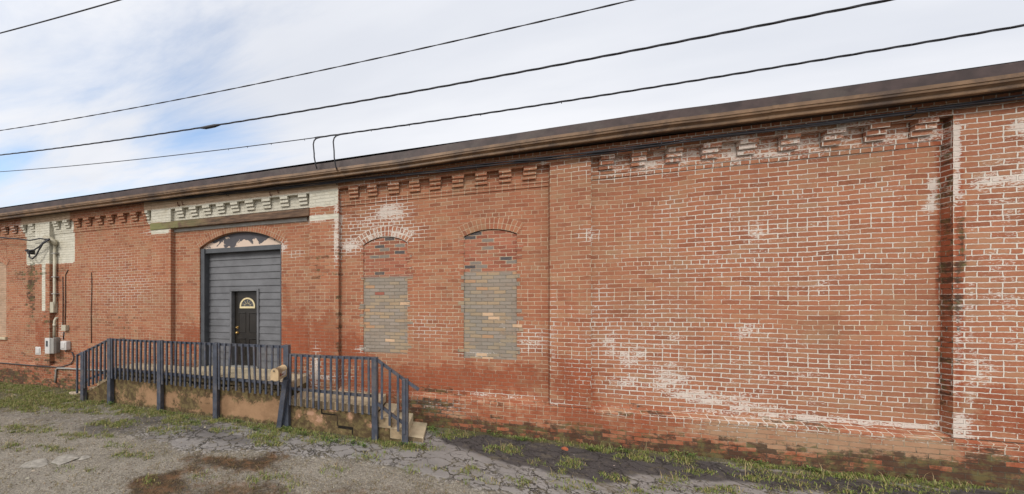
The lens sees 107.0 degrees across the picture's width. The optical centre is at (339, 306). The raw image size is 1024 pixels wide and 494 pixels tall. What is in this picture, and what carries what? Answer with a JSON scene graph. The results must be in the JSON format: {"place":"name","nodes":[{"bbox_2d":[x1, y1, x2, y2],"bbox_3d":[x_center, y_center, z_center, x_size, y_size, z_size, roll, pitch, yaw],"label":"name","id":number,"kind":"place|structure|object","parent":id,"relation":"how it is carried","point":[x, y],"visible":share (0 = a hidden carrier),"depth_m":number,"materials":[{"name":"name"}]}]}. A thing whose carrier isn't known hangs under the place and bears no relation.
{"place":"outdoors","nodes":[
{"label":"outdoors","id":0,"kind":"place"},
{"bbox_2d":[0,0,120,33],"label":"overhead cable","id":1,"kind":"object","parent":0,"point":[61,16],"visible":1,"depth_m":5.30,"materials":[{"name":"black rubber"}]},
{"bbox_2d":[0,0,633,130],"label":"overhead cable","id":2,"kind":"object","parent":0,"point":[351,63],"visible":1,"depth_m":5.00,"materials":[{"name":"black rubber"}]},
{"bbox_2d":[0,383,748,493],"bbox_3d":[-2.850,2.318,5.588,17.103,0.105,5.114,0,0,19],"label":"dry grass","id":3,"kind":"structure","parent":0,"point":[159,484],"depth_m":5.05,"materials":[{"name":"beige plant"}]},
{"bbox_2d":[0,0,892,155],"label":"overhead cable","id":4,"kind":"object","parent":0,"point":[671,43],"visible":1,"depth_m":4.90,"materials":[{"name":"black rubber"}]},
{"bbox_2d":[0,382,1023,493],"bbox_3d":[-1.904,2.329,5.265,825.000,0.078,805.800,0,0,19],"label":"ground","id":5,"kind":"structure","parent":0,"point":[500,466],"depth_m":5.12,"materials":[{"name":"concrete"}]},
{"bbox_2d":[19,458,47,467],"bbox_3d":[-4.553,2.341,5.218,0.333,0.038,0.374,0,0,-41],"label":"concrete chunk","id":6,"kind":"object","parent":5,"relation":"on","point":[40,462],"visible":1,"depth_m":5.21,"materials":[{"name":"grey concrete"}]},
{"bbox_2d":[51,454,79,464],"bbox_3d":[-4.233,2.339,5.397,0.364,0.043,0.359,0,0,27],"label":"concrete chunk","id":7,"kind":"object","parent":5,"relation":"on","point":[62,459],"visible":0.98,"depth_m":5.36,"materials":[{"name":"grey concrete"}]},
{"bbox_2d":[78,455,90,459],"bbox_3d":[-3.971,2.343,5.454,0.177,0.030,0.171,0,0,43],"label":"concrete chunk","id":8,"kind":"object","parent":5,"relation":"on","point":[84,457],"visible":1,"depth_m":5.42,"materials":[{"name":"grey concrete"}]},
{"bbox_2d":[87,363,426,442],"bbox_3d":[-2.415,1.945,7.929,8.536,0.970,1.486,0,0,19],"label":"concrete stoop","id":9,"kind":"object","parent":5,"relation":"on","point":[257,407],"visible":0.63,"depth_m":7.12,"materials":[{"name":"paint"}]},
{"bbox_2d":[76,338,419,444],"bbox_3d":[-2.633,1.558,7.324,8.480,1.665,0.137,0,0,21],"label":"stoop railing","id":10,"kind":"object","parent":9,"relation":"on","point":[86,378],"visible":0.97,"depth_m":7.08,"materials":[{"name":"blue wood"}]},
{"bbox_2d":[270,365,289,427],"bbox_3d":[-1.136,1.744,6.446,0.282,1.312,0.538,0,0,19],"label":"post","id":11,"kind":"object","parent":5,"relation":"on","point":[278,373],"visible":0.91,"depth_m":6.55,"materials":[{"name":"blue wood"}]},
{"bbox_2d":[270,368,278,380],"bbox_3d":[-1.153,1.196,6.189,0.153,0.216,0.043,0,0,12],"label":"box door","id":12,"kind":"structure","parent":11,"relation":"in","point":[274,375],"depth_m":6.20,"materials":[{"name":"beige paint"}]},
{"bbox_2d":[0,379,977,493],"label":"dead stems","id":13,"kind":"object","parent":5,"relation":"on","point":[269,426],"visible":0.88,"depth_m":5.98,"materials":[{"name":"brown plant"}]},
{"bbox_2d":[0,382,1013,493],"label":"grass","id":14,"kind":"structure","parent":5,"relation":"on","point":[388,443],"depth_m":5.65,"materials":[{"name":"green plant"}]},
{"bbox_2d":[0,60,1023,490],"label":"brick building","id":15,"kind":"structure","parent":5,"relation":"on","point":[844,298],"depth_m":5.73,"materials":[{"name":"brick"}]},
{"bbox_2d":[0,262,6,339],"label":"bricked up window","id":16,"kind":"structure","parent":15,"relation":"in","point":[2,266],"depth_m":11.12,"materials":[{"name":"beige brick"}]},
{"bbox_2d":[0,352,73,367],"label":"wall cable","id":17,"kind":"object","parent":15,"relation":"attached to","point":[41,366],"depth_m":10.24,"materials":[{"name":"black rubber"}]},
{"bbox_2d":[25,238,49,251],"bbox_3d":[-8.755,-1.797,10.284,1.062,0.335,0.276,0,0,19],"label":"service cable","id":18,"kind":"object","parent":15,"relation":"attached to","point":[28,250],"visible":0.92,"depth_m":10.23,"materials":[{"name":"black rubber"}]},
{"bbox_2d":[35,347,40,354],"bbox_3d":[-8.900,1.326,10.417,0.250,0.300,0.151,0,0,19],"label":"utility box","id":19,"kind":"object","parent":15,"relation":"attached to","point":[37,350],"visible":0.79,"depth_m":10.34,"materials":[{"name":"white plastic"}]},
{"bbox_2d":[27,239,49,259],"bbox_3d":[-8.689,-1.662,10.240,0.975,0.565,0.276,0,0,19],"label":"service cable","id":20,"kind":"object","parent":15,"relation":"attached to","point":[32,253],"visible":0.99,"depth_m":10.16,"materials":[{"name":"black rubber"}]},
{"bbox_2d":[42,236,58,312],"bbox_3d":[-8.422,-0.953,10.203,0.393,2.241,0.251,0,0,19],"label":"service mast","id":21,"kind":"object","parent":15,"relation":"attached to","point":[54,303],"visible":0.96,"depth_m":10.19,"materials":[{"name":"grey metal"}]},
{"bbox_2d":[0,237,47,240],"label":"service cable","id":22,"kind":"object","parent":21,"relation":"attached to","point":[24,239],"visible":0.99,"depth_m":10.37,"materials":[{"name":"black rubber"}]},
{"bbox_2d":[45,337,59,353],"bbox_3d":[-8.279,1.115,10.145,0.340,0.457,0.265,0,0,19],"label":"meter cabinet","id":23,"kind":"object","parent":15,"relation":"attached to","point":[52,345],"visible":1,"depth_m":10.04,"materials":[{"name":"grey metal"}]},
{"bbox_2d":[53,317,57,337],"bbox_3d":[-8.303,0.602,10.255,0.101,0.631,0.152,0,0,25],"label":"conduit","id":24,"kind":"object","parent":15,"relation":"attached to","point":[54,326],"visible":0.89,"depth_m":10.21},
{"bbox_2d":[62,276,62,324],"bbox_3d":[-8.045,-0.173,10.192,0.033,1.425,0.023,0,0,19],"label":"wall wire","id":25,"kind":"object","parent":15,"relation":"attached to","point":[62,300],"depth_m":10.18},
{"bbox_2d":[61,325,68,330],"bbox_3d":[-7.917,0.604,10.111,0.180,0.170,0.097,0,0,19],"label":"junction box","id":26,"kind":"object","parent":15,"relation":"attached to","point":[64,327],"visible":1,"depth_m":10.07,"materials":[{"name":"beige metal"}]},
{"bbox_2d":[60,341,70,351],"bbox_3d":[-7.878,1.133,10.069,0.250,0.310,0.151,0,0,19],"label":"utility box","id":27,"kind":"object","parent":15,"relation":"attached to","point":[65,345],"visible":1,"depth_m":10.01,"materials":[{"name":"white plastic"}]},
{"bbox_2d":[64,270,67,324],"bbox_3d":[-7.905,-0.284,10.143,0.150,1.589,0.023,0,0,19],"label":"wall wire","id":28,"kind":"object","parent":15,"relation":"attached to","point":[65,297],"depth_m":10.15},
{"bbox_2d":[54,367,102,382],"bbox_3d":[-6.935,1.931,9.644,2.655,0.512,0.049,0,0,19],"label":"bent pipe","id":29,"kind":"object","parent":15,"relation":"attached to","point":[55,377],"visible":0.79,"depth_m":9.98,"materials":[{"name":"grey metal"}]},
{"bbox_2d":[91,272,91,342],"bbox_3d":[-6.951,0.020,9.820,0.047,1.986,0.019,0,0,19],"label":"wall wire","id":30,"kind":"object","parent":15,"relation":"attached to","point":[91,306],"depth_m":9.82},
{"bbox_2d":[231,291,257,368],"bbox_3d":[-2.277,0.538,8.514,0.768,1.844,0.210,0,0,19],"label":"entry door","id":31,"kind":"structure","parent":15,"relation":"in","point":[245,301],"depth_m":8.57,"materials":[{"name":"black paint"}]},
{"bbox_2d":[358,237,412,353],"bbox_3d":[0.933,-0.242,7.159,1.120,2.363,0.025,0,0,19],"label":"bricked up window","id":32,"kind":"structure","parent":15,"relation":"in","point":[386,259],"depth_m":7.16,"materials":[{"name":"brick"}]},
{"bbox_2d":[458,230,522,359],"bbox_3d":[2.798,-0.231,6.524,1.120,2.403,0.025,0,0,19],"label":"bricked up window","id":33,"kind":"structure","parent":15,"relation":"in","point":[490,310],"depth_m":6.53,"materials":[{"name":"brick"}]},
{"bbox_2d":[136,94,1023,203],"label":"cable bundle","id":34,"kind":"object","parent":15,"relation":"attached to","point":[840,121],"visible":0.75,"depth_m":5.58,"materials":[{"name":"black rubber"}]},
{"bbox_2d":[0,24,1023,171],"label":"overhead cable","id":35,"kind":"object","parent":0,"point":[868,51],"visible":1,"depth_m":5.19,"materials":[{"name":"black rubber"}]},
{"bbox_2d":[313,136,326,168],"bbox_3d":[-0.403,-3.084,6.958,0.161,0.571,0.342,0,0,-41],"label":"drop cable","id":36,"kind":"object","parent":35,"relation":"hanging from","point":[314,150],"visible":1,"depth_m":6.99,"materials":[{"name":"black rubber"}]},
{"bbox_2d":[333,133,347,169],"bbox_3d":[0.000,-3.041,6.821,0.164,0.632,0.337,0,0,-41],"label":"drop cable","id":37,"kind":"object","parent":35,"relation":"hanging from","point":[334,148],"visible":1,"depth_m":6.86,"materials":[{"name":"black rubber"}]},
{"bbox_2d":[0,0,1023,207],"label":"sky","id":38,"kind":"structure","parent":0,"point":[123,54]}
]}

